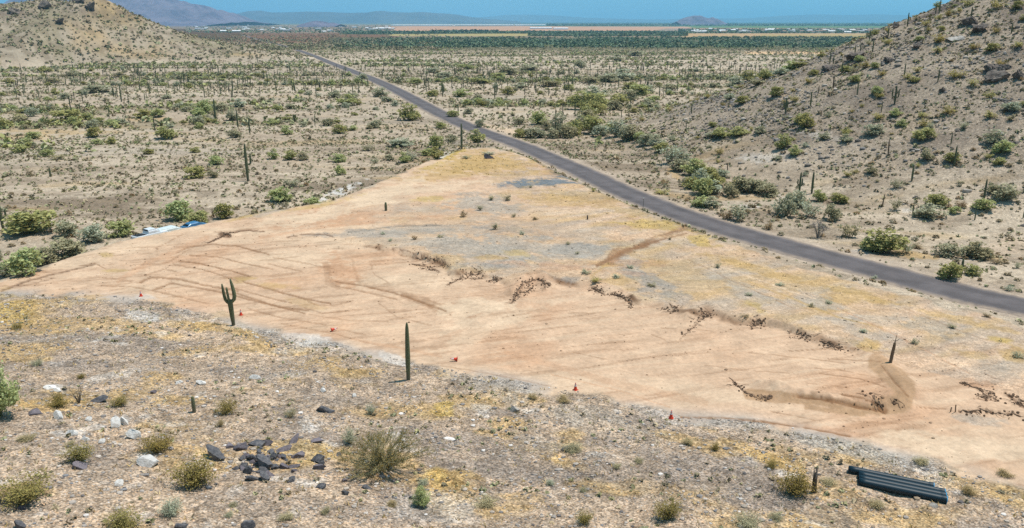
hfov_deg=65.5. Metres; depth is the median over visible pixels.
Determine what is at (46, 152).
palo verde tree
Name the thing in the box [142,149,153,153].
palo verde tree
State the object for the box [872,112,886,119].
creosote bush
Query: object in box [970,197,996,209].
palo verde tree
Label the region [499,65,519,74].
mesquite tree
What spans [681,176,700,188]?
palo verde tree
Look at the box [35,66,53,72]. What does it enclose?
palo verde tree
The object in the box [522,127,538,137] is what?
mesquite tree
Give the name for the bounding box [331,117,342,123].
palo verde tree
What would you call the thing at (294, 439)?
rock
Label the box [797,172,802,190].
saguaro cactus
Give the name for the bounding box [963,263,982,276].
palo verde tree
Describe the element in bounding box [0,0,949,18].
sky
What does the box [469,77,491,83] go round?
palo verde tree
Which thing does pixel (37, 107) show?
mesquite tree
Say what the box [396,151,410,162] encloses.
palo verde tree
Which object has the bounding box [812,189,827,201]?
palo verde tree
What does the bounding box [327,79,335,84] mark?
palo verde tree
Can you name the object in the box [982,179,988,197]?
saguaro cactus
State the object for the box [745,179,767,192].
mesquite tree
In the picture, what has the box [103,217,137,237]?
palo verde tree
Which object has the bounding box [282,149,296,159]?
palo verde tree
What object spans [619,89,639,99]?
mesquite tree
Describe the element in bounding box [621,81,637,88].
palo verde tree
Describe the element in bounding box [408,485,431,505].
bush
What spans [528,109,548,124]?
palo verde tree
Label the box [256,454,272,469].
rock
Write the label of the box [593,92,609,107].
palo verde tree
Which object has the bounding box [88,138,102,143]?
palo verde tree
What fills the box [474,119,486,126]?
mesquite tree
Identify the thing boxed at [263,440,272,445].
rock
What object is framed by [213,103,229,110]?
mesquite tree
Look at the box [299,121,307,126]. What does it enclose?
mesquite tree
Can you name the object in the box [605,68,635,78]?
mesquite tree
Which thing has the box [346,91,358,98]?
mesquite tree
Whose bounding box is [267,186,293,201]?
palo verde tree
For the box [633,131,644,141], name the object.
palo verde tree
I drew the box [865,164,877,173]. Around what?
mesquite tree
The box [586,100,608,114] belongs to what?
palo verde tree
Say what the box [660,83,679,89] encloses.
mesquite tree
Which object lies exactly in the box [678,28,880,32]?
town trees
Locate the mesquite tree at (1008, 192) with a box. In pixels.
[991,182,1020,200]
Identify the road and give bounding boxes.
[242,35,1023,317]
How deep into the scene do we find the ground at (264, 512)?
70.10 m
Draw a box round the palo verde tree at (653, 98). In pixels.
[643,95,661,101]
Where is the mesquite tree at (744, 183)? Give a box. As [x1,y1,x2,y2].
[728,174,758,192]
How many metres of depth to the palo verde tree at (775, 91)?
241.89 m
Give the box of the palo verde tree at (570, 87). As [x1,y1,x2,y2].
[561,84,574,89]
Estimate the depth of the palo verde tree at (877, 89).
212.76 m
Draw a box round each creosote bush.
[0,465,57,512]
[10,322,23,328]
[46,391,72,407]
[55,440,99,463]
[100,502,145,527]
[106,394,130,406]
[135,427,177,454]
[159,450,221,490]
[213,397,239,413]
[574,509,593,525]
[592,276,602,281]
[650,493,682,521]
[655,188,670,194]
[709,442,721,449]
[712,147,723,153]
[763,457,778,468]
[772,465,819,496]
[860,61,869,67]
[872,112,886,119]
[882,37,892,44]
[903,72,911,78]
[915,111,931,117]
[916,118,932,126]
[931,46,943,51]
[932,33,945,42]
[938,105,957,114]
[943,9,952,15]
[948,69,969,77]
[961,0,974,5]
[967,78,978,84]
[968,43,981,48]
[981,109,999,118]
[983,90,996,97]
[983,153,992,157]
[990,0,1007,9]
[1012,41,1022,47]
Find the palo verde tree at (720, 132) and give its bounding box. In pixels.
[710,127,732,136]
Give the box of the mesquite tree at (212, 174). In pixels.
[206,170,219,177]
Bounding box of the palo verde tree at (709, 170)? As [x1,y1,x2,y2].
[697,166,719,176]
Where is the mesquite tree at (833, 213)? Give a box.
[823,203,842,220]
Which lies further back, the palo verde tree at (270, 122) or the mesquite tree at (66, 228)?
the palo verde tree at (270, 122)
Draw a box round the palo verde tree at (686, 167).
[680,158,704,173]
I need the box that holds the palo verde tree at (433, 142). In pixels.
[428,133,443,146]
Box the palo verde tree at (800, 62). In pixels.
[792,59,806,66]
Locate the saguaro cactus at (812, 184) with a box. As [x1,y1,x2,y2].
[811,172,814,193]
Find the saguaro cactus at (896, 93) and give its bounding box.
[892,86,899,103]
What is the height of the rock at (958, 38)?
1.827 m
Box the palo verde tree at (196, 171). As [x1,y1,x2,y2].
[183,164,206,178]
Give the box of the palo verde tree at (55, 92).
[49,88,59,94]
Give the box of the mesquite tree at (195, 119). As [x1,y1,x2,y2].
[190,114,205,123]
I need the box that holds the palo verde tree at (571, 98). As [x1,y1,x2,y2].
[564,95,579,102]
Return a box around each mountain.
[4,0,278,25]
[237,11,520,22]
[296,21,346,26]
[477,14,911,21]
[672,15,726,24]
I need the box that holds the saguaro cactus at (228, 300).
[221,279,235,325]
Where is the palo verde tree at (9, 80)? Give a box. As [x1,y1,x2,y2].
[0,78,14,82]
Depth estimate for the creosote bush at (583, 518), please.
48.86 m
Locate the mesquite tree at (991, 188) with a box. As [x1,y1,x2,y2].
[986,184,999,191]
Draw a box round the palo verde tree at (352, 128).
[349,125,357,130]
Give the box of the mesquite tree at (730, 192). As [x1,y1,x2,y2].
[722,182,739,195]
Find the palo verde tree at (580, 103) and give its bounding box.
[567,90,593,108]
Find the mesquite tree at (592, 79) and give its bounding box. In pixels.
[580,75,600,82]
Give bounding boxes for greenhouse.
[391,25,454,25]
[455,25,512,25]
[515,25,545,25]
[530,27,551,28]
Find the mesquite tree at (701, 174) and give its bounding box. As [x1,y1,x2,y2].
[692,168,711,179]
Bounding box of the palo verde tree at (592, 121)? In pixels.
[581,112,605,132]
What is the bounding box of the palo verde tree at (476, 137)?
[467,128,486,142]
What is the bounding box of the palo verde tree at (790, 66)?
[781,61,797,68]
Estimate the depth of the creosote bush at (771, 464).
58.45 m
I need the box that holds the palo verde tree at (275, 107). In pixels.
[272,104,283,110]
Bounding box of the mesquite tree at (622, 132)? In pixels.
[616,125,634,139]
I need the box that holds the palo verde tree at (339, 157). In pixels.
[327,154,346,161]
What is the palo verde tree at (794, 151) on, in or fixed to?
on the hill at (963, 143)
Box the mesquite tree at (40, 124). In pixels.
[33,122,45,126]
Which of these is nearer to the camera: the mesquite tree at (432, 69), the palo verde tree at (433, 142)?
the palo verde tree at (433, 142)
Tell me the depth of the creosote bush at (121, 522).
44.54 m
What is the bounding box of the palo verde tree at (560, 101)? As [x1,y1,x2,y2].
[555,99,566,103]
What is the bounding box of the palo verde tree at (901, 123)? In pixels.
[895,119,906,125]
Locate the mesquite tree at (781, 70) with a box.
[772,67,790,75]
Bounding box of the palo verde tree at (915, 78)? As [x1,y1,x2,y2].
[908,76,920,81]
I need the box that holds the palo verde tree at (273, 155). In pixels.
[267,148,279,158]
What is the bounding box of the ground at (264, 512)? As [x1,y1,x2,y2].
[0,22,1023,527]
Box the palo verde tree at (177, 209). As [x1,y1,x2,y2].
[159,198,193,220]
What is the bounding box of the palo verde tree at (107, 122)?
[105,119,119,124]
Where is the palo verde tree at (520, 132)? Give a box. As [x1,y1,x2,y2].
[512,128,526,136]
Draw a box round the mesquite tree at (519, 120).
[511,118,526,124]
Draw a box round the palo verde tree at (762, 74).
[758,68,773,78]
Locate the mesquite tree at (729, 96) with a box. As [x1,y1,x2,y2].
[723,93,735,99]
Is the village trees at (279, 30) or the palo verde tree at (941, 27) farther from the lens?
the village trees at (279, 30)
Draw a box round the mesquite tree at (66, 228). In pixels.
[51,219,78,236]
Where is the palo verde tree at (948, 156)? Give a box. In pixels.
[943,152,962,161]
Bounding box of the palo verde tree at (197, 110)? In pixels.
[189,107,206,115]
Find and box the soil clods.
[2,162,1023,457]
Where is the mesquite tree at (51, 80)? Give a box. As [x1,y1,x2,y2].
[43,78,63,82]
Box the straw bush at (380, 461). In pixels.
[334,424,437,480]
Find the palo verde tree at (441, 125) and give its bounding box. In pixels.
[436,122,446,128]
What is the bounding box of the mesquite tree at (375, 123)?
[367,119,382,127]
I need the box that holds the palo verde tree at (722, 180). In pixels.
[707,172,725,185]
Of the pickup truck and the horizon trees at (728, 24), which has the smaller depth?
the pickup truck
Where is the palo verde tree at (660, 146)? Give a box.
[652,142,670,151]
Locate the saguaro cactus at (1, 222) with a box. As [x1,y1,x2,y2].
[0,207,5,230]
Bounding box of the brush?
[186,28,440,49]
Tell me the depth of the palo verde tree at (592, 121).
278.63 m
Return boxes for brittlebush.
[28,359,42,365]
[47,154,64,159]
[155,494,183,517]
[223,511,233,517]
[228,501,238,507]
[282,176,302,186]
[283,407,296,417]
[319,505,331,514]
[338,427,357,443]
[361,142,374,150]
[366,402,375,413]
[368,157,379,162]
[405,150,417,160]
[417,477,429,485]
[546,479,554,485]
[561,439,582,453]
[579,486,589,492]
[635,457,644,464]
[657,145,682,163]
[671,145,690,158]
[727,202,750,219]
[730,510,764,527]
[767,511,784,522]
[770,200,783,214]
[798,198,823,216]
[837,222,860,237]
[888,197,901,209]
[890,178,904,187]
[903,242,915,253]
[908,337,919,343]
[926,122,936,128]
[957,121,970,128]
[1004,285,1014,290]
[1006,114,1017,120]
[1010,351,1023,358]
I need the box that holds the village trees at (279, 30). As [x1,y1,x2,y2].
[184,25,396,32]
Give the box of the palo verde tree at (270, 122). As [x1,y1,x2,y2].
[265,118,278,124]
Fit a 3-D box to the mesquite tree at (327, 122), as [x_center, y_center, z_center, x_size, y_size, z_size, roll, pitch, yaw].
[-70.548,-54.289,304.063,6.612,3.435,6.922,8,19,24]
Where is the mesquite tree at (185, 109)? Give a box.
[179,106,191,111]
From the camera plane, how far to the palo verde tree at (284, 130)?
277.74 m
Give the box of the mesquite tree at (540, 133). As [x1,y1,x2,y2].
[532,127,547,137]
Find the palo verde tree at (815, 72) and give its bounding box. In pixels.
[809,69,819,74]
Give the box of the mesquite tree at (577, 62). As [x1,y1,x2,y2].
[574,59,586,67]
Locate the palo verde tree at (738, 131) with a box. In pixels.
[727,126,751,135]
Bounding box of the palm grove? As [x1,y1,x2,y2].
[431,29,498,31]
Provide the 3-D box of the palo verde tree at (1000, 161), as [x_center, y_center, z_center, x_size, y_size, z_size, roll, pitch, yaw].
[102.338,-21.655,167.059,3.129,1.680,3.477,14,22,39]
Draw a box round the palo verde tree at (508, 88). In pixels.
[499,86,515,94]
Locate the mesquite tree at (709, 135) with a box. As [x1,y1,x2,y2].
[704,131,716,137]
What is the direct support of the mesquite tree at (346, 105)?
on the ground at (264, 512)
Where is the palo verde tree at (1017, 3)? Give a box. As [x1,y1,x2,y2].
[1011,0,1023,8]
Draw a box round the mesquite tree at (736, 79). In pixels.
[727,76,743,83]
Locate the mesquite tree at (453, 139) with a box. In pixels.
[445,133,457,142]
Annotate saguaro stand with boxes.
[15,61,779,97]
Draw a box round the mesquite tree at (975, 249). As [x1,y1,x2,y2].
[962,240,997,259]
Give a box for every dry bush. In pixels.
[14,431,36,443]
[214,419,225,425]
[276,510,293,520]
[386,498,396,507]
[472,492,500,508]
[528,392,536,398]
[556,393,571,403]
[612,463,621,468]
[680,437,692,444]
[719,211,733,219]
[763,221,774,229]
[821,476,838,486]
[866,497,886,509]
[912,243,923,248]
[912,455,928,465]
[956,201,966,207]
[961,483,978,495]
[989,258,1002,263]
[996,467,1016,476]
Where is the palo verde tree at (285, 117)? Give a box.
[281,114,292,120]
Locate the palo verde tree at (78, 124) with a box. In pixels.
[73,122,84,126]
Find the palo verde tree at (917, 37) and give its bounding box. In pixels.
[914,36,924,39]
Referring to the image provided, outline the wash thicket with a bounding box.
[0,38,917,151]
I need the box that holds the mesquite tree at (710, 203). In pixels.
[701,196,721,207]
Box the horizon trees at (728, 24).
[546,22,892,25]
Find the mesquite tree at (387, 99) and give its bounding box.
[381,96,393,101]
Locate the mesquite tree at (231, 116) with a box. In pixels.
[225,109,240,119]
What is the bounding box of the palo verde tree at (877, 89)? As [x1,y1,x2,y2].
[871,85,883,93]
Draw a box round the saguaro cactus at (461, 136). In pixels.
[460,123,463,148]
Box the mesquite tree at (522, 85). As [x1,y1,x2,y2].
[511,82,527,87]
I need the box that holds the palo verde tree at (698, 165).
[685,160,705,175]
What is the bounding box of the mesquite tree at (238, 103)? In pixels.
[229,98,246,106]
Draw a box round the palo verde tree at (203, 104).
[191,99,212,112]
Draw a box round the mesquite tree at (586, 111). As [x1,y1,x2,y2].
[574,106,596,120]
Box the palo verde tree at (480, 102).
[475,99,485,105]
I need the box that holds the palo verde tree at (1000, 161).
[992,157,1006,164]
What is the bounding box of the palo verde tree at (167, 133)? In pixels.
[153,126,178,138]
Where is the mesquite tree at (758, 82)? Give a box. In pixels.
[747,79,765,85]
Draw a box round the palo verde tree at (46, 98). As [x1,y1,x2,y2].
[41,96,53,100]
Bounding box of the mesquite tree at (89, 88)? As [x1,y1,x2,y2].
[79,84,111,91]
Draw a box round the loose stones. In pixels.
[0,292,1023,527]
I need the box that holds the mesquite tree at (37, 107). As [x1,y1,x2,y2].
[35,105,46,111]
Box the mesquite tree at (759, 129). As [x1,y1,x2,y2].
[753,126,765,133]
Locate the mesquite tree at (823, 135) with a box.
[816,133,830,138]
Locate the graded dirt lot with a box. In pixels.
[0,147,1023,489]
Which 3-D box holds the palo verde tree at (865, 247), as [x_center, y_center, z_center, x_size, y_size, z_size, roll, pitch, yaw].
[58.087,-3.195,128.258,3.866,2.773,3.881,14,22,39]
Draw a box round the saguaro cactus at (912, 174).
[911,165,914,180]
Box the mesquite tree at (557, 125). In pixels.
[548,112,566,130]
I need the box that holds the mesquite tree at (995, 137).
[981,129,1006,143]
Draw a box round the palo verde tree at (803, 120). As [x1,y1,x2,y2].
[795,112,815,127]
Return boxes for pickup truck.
[131,227,167,238]
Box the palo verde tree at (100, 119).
[91,117,105,124]
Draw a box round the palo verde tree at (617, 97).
[606,93,629,105]
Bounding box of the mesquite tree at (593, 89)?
[580,85,609,97]
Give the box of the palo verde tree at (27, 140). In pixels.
[17,137,32,144]
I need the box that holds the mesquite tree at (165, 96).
[161,94,172,98]
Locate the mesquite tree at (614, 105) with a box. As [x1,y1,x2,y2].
[606,99,622,109]
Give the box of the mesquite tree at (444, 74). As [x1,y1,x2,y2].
[435,71,453,76]
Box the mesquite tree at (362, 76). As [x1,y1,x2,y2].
[354,73,368,80]
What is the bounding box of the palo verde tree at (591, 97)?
[586,92,605,100]
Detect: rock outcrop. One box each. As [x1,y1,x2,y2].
[8,7,19,13]
[37,0,51,8]
[55,18,63,23]
[85,1,94,11]
[821,65,841,71]
[846,50,864,59]
[883,56,895,62]
[893,21,898,28]
[912,41,920,48]
[960,16,977,25]
[972,23,989,32]
[983,63,1011,73]
[984,69,1010,82]
[1012,69,1023,78]
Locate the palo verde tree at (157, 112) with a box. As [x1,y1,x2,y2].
[149,108,166,116]
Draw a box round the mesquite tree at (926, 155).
[920,148,934,159]
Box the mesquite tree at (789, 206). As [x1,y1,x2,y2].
[776,192,798,216]
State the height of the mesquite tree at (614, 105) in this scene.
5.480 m
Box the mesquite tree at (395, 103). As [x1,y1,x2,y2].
[390,100,399,105]
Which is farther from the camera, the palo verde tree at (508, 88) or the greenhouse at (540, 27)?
the greenhouse at (540, 27)
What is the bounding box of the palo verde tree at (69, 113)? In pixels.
[46,107,85,121]
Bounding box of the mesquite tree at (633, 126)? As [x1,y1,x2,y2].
[625,124,638,138]
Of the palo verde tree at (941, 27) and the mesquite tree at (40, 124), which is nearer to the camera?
the palo verde tree at (941, 27)
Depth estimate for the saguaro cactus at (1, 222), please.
141.35 m
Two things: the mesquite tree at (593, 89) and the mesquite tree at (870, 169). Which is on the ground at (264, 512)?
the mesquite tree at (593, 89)
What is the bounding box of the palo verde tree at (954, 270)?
[934,261,966,278]
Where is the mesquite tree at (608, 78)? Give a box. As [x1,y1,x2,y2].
[597,73,620,81]
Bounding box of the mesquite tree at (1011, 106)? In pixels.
[999,101,1021,110]
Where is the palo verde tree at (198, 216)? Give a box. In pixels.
[185,210,209,222]
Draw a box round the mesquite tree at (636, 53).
[628,50,644,55]
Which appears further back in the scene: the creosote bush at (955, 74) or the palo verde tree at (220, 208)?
the creosote bush at (955, 74)
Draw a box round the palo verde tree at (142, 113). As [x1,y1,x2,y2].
[132,109,150,117]
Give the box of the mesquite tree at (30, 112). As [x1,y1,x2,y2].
[23,107,39,116]
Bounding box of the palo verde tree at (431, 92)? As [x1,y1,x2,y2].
[423,89,438,95]
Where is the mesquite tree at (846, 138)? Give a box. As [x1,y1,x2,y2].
[837,134,853,141]
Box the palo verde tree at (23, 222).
[1,209,56,234]
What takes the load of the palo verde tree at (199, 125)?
on the ground at (264, 512)
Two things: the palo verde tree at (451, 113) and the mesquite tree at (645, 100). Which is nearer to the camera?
the palo verde tree at (451, 113)
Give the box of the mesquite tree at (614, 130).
[605,119,628,135]
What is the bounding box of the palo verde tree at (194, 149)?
[189,147,200,152]
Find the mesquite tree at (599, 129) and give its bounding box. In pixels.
[590,123,609,135]
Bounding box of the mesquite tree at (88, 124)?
[83,119,99,127]
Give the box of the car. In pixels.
[180,221,205,227]
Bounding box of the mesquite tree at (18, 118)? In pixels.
[9,115,30,122]
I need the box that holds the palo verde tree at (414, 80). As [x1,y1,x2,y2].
[404,78,422,83]
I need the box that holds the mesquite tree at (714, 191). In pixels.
[708,180,722,193]
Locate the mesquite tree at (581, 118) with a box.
[576,114,587,129]
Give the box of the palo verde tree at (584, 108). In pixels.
[577,105,598,116]
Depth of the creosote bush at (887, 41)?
245.41 m
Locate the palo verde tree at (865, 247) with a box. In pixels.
[859,236,882,250]
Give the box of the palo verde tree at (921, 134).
[910,127,939,139]
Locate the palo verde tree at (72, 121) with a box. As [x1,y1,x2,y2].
[65,117,78,124]
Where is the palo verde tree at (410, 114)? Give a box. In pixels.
[397,103,420,119]
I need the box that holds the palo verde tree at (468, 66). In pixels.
[457,64,477,68]
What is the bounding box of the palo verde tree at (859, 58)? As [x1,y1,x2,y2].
[854,55,864,61]
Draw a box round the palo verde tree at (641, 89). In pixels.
[627,83,652,94]
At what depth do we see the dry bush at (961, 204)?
153.41 m
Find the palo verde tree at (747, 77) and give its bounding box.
[738,70,759,81]
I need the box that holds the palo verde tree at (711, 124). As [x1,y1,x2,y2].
[707,122,716,126]
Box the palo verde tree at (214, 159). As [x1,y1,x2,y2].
[208,155,224,163]
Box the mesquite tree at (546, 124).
[538,119,552,129]
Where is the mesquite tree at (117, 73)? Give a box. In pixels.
[111,71,127,76]
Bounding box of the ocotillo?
[69,384,83,402]
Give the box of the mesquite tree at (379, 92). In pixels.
[371,86,391,96]
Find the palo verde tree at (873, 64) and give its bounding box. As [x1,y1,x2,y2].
[869,62,880,67]
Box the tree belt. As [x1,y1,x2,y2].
[334,35,863,47]
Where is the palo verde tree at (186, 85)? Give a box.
[183,82,192,87]
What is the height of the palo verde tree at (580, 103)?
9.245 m
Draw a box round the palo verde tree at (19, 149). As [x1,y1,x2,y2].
[9,144,29,152]
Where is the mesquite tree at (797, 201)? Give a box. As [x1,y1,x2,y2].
[788,190,808,206]
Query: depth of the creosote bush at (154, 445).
55.20 m
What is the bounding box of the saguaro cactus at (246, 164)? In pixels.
[244,143,251,180]
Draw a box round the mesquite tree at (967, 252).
[960,245,970,255]
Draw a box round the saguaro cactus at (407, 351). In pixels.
[405,322,409,379]
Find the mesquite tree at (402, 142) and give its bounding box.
[387,137,415,147]
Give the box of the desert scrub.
[0,0,1023,527]
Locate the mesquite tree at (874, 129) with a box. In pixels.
[861,124,886,134]
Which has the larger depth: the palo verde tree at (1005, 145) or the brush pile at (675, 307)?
the palo verde tree at (1005, 145)
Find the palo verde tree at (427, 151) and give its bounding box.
[418,148,436,155]
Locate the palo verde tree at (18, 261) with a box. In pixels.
[0,246,47,276]
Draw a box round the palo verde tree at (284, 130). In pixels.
[280,125,292,133]
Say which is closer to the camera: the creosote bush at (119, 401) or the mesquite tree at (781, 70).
the creosote bush at (119, 401)
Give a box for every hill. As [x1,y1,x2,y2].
[0,0,308,66]
[612,0,1023,222]
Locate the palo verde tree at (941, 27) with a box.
[936,25,945,30]
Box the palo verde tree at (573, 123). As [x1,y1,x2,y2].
[562,119,584,135]
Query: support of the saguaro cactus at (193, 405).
on the ground at (264, 512)
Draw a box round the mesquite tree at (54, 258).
[28,246,60,265]
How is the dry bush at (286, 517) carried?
on the ground at (264, 512)
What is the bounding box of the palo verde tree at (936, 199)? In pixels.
[923,193,951,206]
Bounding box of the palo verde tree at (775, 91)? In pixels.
[768,84,783,96]
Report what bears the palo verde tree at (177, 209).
on the ground at (264, 512)
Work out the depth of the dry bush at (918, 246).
130.56 m
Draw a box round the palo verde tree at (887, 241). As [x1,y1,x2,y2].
[860,228,911,252]
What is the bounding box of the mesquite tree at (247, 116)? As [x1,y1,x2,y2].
[240,114,255,121]
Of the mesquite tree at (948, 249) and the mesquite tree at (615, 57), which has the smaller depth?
the mesquite tree at (948, 249)
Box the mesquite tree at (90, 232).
[76,223,105,241]
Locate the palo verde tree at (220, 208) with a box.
[212,203,234,218]
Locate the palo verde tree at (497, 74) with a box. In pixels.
[487,73,506,77]
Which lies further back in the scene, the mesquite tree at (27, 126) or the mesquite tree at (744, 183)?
the mesquite tree at (27, 126)
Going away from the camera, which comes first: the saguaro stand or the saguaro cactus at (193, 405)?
the saguaro cactus at (193, 405)
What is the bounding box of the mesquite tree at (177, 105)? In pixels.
[172,102,196,107]
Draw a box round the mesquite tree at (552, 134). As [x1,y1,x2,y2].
[545,127,561,137]
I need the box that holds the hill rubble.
[610,0,1023,226]
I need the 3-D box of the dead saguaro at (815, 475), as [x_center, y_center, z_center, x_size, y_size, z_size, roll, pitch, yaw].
[20.999,14.978,55.166,0.347,2.306,0.333,-7,18,-21]
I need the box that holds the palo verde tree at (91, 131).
[84,125,102,136]
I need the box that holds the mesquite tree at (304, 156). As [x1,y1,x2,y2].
[295,151,308,159]
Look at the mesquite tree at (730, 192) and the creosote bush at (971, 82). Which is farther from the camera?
the creosote bush at (971, 82)
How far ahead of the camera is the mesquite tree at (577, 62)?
744.48 m
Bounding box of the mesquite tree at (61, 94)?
[57,92,70,98]
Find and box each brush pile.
[203,232,233,242]
[409,252,450,274]
[448,268,484,284]
[486,275,501,283]
[509,277,539,303]
[537,276,551,289]
[588,285,606,295]
[607,291,633,308]
[661,303,680,313]
[681,305,716,334]
[727,378,762,399]
[746,314,765,329]
[759,394,772,401]
[787,327,819,341]
[818,340,848,350]
[857,390,904,410]
[959,381,1001,401]
[960,406,1023,420]
[1003,392,1023,406]
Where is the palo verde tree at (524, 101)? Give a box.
[520,99,528,104]
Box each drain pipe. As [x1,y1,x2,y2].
[848,465,934,486]
[858,471,945,491]
[858,474,946,495]
[858,478,947,503]
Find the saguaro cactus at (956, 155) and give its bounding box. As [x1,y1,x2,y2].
[952,146,958,165]
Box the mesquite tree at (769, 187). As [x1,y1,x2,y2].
[756,181,781,197]
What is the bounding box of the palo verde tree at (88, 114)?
[80,112,95,118]
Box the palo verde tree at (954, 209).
[947,206,962,213]
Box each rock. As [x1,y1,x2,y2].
[14,520,26,527]
[18,505,26,509]
[28,408,42,414]
[43,385,56,389]
[53,410,62,419]
[66,430,77,435]
[72,461,87,469]
[90,395,107,402]
[111,416,120,427]
[114,479,123,485]
[120,417,128,425]
[126,429,140,438]
[136,454,158,467]
[174,523,187,527]
[196,380,205,384]
[206,444,224,460]
[226,443,233,448]
[233,442,247,449]
[239,462,247,468]
[240,520,255,527]
[242,465,252,473]
[244,475,260,480]
[246,454,256,459]
[247,439,265,446]
[249,374,260,378]
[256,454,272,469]
[259,466,268,471]
[259,471,269,480]
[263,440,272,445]
[266,470,274,476]
[276,444,291,451]
[279,463,288,468]
[287,476,294,482]
[288,464,300,467]
[289,433,298,443]
[291,451,304,458]
[311,437,323,442]
[311,454,324,462]
[313,464,325,469]
[316,405,334,412]
[316,483,326,488]
[341,490,348,494]
[362,484,371,488]
[484,153,494,158]
[510,406,518,411]
[929,502,937,507]
[945,36,965,40]
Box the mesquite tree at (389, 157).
[384,154,393,159]
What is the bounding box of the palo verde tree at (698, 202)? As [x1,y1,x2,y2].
[689,195,711,208]
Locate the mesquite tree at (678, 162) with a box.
[668,158,691,171]
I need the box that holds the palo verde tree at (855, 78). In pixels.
[848,74,861,81]
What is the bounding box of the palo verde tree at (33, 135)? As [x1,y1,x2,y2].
[23,131,41,138]
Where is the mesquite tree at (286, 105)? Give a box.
[284,103,294,108]
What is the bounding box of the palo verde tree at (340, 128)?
[331,124,346,133]
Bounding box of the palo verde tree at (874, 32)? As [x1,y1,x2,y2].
[871,29,878,34]
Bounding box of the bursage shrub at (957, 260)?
[952,258,961,264]
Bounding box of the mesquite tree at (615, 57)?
[607,54,624,60]
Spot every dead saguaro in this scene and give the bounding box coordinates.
[811,466,817,492]
[889,335,898,362]
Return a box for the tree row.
[343,30,688,35]
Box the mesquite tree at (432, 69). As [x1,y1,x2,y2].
[424,67,440,71]
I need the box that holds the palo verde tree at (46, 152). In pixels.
[38,149,55,156]
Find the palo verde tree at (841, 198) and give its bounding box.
[829,192,853,202]
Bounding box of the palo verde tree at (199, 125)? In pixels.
[194,122,203,128]
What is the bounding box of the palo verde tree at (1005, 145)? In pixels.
[989,140,1017,153]
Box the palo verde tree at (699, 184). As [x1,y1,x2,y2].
[687,177,716,195]
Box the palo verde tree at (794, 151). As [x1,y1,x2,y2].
[788,144,803,155]
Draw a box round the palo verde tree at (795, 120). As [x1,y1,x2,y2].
[792,113,802,122]
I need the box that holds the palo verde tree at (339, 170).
[333,165,346,174]
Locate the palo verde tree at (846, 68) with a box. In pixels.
[837,65,851,72]
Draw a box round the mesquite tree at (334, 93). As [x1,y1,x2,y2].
[328,90,340,97]
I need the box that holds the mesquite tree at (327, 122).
[320,118,335,125]
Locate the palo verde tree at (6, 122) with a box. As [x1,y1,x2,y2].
[0,113,10,127]
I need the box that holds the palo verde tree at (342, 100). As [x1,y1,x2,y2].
[336,94,358,104]
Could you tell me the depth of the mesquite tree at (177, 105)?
371.14 m
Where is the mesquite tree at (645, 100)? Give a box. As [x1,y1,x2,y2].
[643,98,652,104]
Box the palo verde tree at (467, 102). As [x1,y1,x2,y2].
[461,99,472,104]
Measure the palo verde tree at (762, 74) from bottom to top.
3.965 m
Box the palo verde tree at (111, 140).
[104,136,117,143]
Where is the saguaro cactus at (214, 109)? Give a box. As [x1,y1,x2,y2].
[213,99,215,118]
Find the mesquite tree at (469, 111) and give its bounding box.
[463,107,473,113]
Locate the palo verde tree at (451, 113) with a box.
[446,110,459,116]
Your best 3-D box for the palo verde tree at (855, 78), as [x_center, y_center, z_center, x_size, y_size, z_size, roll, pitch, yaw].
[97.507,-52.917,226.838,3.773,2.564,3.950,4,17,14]
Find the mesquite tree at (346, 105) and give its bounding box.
[340,102,349,107]
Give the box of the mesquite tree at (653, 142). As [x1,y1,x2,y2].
[645,134,666,146]
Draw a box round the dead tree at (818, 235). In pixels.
[809,220,828,237]
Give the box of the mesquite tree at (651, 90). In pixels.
[637,85,654,92]
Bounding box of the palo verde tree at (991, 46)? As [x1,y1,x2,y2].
[983,41,1000,51]
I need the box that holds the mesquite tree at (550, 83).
[541,80,561,85]
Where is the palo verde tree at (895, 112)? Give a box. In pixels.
[888,107,904,115]
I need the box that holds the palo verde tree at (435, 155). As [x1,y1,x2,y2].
[428,146,444,158]
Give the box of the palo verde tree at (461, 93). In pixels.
[452,88,472,96]
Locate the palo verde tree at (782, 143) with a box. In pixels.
[774,133,793,148]
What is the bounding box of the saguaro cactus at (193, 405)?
[191,396,195,412]
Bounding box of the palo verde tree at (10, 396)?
[0,360,25,416]
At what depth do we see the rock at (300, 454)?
56.48 m
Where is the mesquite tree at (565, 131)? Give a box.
[558,122,577,137]
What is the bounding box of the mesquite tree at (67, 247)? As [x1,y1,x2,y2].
[42,235,91,257]
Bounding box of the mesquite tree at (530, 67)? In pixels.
[519,64,539,69]
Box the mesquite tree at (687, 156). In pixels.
[681,153,696,161]
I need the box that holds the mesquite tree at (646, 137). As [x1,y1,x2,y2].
[635,133,653,144]
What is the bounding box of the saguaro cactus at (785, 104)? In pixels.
[783,98,788,113]
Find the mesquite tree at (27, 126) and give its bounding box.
[18,124,29,128]
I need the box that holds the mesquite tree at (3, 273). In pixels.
[0,262,14,276]
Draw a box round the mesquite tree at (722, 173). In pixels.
[714,167,730,177]
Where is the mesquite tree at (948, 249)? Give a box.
[930,243,965,257]
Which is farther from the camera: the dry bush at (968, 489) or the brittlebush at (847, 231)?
the brittlebush at (847, 231)
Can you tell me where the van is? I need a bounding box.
[156,225,181,231]
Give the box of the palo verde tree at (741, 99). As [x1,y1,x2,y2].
[734,94,749,103]
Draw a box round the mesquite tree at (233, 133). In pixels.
[226,129,242,136]
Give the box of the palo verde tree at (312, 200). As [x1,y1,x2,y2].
[303,196,320,204]

